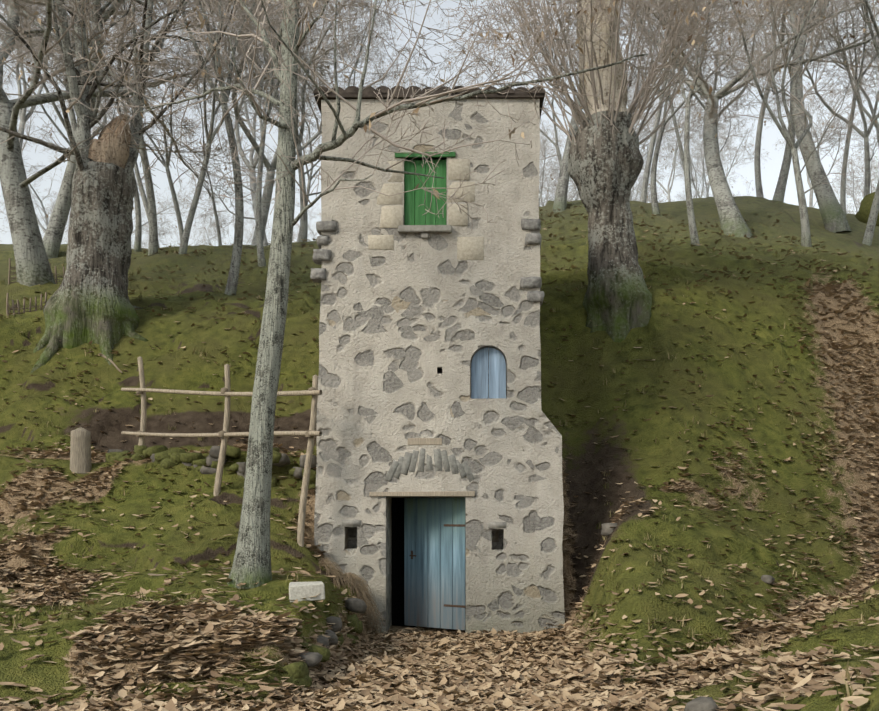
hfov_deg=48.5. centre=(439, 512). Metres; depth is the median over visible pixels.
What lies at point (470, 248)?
tuff window blocks
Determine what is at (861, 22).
tree
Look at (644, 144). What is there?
tree
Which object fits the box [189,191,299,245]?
tree
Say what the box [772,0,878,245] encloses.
tree
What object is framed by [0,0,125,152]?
tree
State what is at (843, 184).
tree
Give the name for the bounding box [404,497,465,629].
door leaf
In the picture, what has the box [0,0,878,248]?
sky
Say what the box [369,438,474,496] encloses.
lintel
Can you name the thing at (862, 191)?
tree
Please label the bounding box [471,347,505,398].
blue niche shutter
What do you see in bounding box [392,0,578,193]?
tree
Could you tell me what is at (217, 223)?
tree
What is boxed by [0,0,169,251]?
tree
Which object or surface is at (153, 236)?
tree
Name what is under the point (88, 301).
old tree
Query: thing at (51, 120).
tree
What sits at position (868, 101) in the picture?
tree
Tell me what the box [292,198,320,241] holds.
tree
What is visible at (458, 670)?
leaf litter
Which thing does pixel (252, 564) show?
slim tree
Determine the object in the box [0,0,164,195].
tree
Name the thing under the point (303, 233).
tree
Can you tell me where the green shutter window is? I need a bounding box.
[395,152,455,224]
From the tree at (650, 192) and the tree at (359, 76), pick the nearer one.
the tree at (359, 76)
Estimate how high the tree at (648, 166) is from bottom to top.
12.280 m
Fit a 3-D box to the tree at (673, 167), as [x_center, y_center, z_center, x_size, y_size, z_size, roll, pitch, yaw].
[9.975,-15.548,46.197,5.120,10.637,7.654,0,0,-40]
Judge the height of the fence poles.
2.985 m
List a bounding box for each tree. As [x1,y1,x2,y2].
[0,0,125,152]
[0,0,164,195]
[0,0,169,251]
[0,0,246,255]
[0,0,277,373]
[0,0,363,286]
[0,129,227,248]
[1,0,169,155]
[39,211,227,248]
[43,0,139,258]
[51,8,239,242]
[63,0,200,247]
[66,0,686,588]
[130,0,326,294]
[144,25,244,245]
[151,0,462,245]
[152,0,281,253]
[158,0,399,241]
[167,3,365,245]
[183,0,365,266]
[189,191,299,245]
[203,0,419,127]
[246,11,423,241]
[258,1,496,88]
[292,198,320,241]
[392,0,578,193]
[414,62,483,89]
[428,0,764,341]
[475,0,878,237]
[530,0,581,211]
[539,113,641,206]
[539,117,632,205]
[545,0,728,170]
[568,169,671,202]
[583,49,708,202]
[618,0,729,202]
[621,0,848,215]
[622,0,791,245]
[629,0,807,153]
[630,105,683,200]
[634,67,718,201]
[634,171,679,202]
[640,86,748,200]
[658,100,771,197]
[673,2,821,201]
[676,0,878,246]
[701,177,765,196]
[730,0,878,197]
[734,0,828,196]
[765,71,878,207]
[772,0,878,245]
[778,0,878,145]
[788,0,878,232]
[795,0,878,214]
[817,136,878,213]
[830,0,878,59]
[845,28,878,107]
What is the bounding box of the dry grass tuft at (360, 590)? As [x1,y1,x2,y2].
[318,555,387,637]
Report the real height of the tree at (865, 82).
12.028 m
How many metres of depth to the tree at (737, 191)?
57.74 m
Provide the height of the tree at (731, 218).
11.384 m
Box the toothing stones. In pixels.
[310,219,543,305]
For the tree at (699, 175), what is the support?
on the ground
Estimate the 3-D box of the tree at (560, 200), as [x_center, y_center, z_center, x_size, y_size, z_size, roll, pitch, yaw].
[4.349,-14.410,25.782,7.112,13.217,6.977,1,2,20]
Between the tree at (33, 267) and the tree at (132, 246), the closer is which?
the tree at (33, 267)
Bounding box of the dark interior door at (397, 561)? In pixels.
[392,498,416,626]
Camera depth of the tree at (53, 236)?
24.50 m
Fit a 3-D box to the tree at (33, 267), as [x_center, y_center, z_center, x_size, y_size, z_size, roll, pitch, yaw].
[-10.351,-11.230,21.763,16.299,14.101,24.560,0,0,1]
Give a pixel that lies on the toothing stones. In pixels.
(318, 275)
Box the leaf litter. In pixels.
[0,202,878,710]
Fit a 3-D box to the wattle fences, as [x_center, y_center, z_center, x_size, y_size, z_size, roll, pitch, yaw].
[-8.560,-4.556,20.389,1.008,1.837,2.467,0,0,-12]
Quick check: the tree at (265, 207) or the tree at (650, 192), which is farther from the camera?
the tree at (650, 192)
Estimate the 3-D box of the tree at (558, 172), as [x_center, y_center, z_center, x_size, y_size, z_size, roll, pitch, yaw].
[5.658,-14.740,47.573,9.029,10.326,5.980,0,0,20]
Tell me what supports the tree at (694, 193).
on the ground
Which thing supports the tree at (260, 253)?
on the ground
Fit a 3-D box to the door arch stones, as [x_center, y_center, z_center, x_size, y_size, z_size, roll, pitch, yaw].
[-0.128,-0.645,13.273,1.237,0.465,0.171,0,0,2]
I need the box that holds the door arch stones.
[385,448,474,481]
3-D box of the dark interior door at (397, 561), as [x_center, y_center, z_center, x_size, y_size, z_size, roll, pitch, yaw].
[-0.157,0.732,14.162,1.076,1.908,0.020,0,0,2]
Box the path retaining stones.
[278,598,366,690]
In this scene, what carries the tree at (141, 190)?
on the ground
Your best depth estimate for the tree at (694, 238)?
22.05 m
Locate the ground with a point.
(728, 380)
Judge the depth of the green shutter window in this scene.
13.27 m
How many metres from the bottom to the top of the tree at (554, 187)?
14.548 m
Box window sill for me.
[398,225,451,238]
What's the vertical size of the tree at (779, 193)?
13.327 m
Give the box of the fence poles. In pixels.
[121,357,321,546]
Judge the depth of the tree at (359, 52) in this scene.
30.30 m
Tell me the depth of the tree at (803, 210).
22.94 m
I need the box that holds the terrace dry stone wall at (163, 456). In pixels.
[105,444,316,490]
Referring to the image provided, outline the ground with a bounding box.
[0,196,878,710]
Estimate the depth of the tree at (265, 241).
43.03 m
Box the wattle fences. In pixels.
[6,258,64,314]
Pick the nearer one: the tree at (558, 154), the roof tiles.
the roof tiles
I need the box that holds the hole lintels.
[341,520,505,527]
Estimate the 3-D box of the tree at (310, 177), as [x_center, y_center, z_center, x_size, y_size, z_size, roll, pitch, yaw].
[-4.086,-13.623,38.125,8.230,10.815,5.442,0,0,-14]
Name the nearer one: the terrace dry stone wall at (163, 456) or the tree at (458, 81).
the terrace dry stone wall at (163, 456)
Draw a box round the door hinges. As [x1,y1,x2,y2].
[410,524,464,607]
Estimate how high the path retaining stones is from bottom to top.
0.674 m
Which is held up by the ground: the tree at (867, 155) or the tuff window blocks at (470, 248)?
the tree at (867, 155)
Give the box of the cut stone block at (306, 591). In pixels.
[289,581,324,601]
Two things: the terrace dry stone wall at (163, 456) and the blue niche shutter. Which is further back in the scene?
the terrace dry stone wall at (163, 456)
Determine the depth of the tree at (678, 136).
29.61 m
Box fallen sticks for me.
[99,353,231,575]
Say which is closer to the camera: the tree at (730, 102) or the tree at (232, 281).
the tree at (232, 281)
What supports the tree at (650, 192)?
on the ground
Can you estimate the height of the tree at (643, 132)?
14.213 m
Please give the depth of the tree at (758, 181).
34.51 m
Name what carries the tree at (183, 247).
on the ground
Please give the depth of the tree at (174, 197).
29.62 m
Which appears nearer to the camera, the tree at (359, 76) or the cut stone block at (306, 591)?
the cut stone block at (306, 591)
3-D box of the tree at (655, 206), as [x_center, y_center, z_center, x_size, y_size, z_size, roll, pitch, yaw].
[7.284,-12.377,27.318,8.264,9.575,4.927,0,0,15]
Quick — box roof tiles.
[313,86,544,117]
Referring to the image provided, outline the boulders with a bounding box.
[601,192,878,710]
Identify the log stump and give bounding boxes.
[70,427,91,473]
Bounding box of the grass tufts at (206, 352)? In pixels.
[0,220,878,710]
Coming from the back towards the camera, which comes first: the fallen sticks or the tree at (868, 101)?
the tree at (868, 101)
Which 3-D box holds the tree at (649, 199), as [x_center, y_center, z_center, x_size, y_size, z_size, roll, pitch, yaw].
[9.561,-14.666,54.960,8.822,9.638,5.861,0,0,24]
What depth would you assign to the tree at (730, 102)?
30.97 m
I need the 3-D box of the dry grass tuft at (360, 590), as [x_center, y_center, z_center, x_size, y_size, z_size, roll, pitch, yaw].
[-1.111,1.220,12.830,0.936,1.311,0.567,0,0,2]
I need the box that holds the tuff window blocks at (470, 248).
[368,158,483,259]
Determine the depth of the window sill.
13.12 m
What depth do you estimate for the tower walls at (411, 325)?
13.20 m
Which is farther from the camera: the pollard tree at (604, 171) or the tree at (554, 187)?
the tree at (554, 187)
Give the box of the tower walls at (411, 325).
[314,99,564,633]
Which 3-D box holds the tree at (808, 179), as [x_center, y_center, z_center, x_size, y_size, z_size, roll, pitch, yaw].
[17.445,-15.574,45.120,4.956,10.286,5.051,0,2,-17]
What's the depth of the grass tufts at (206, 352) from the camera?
11.27 m

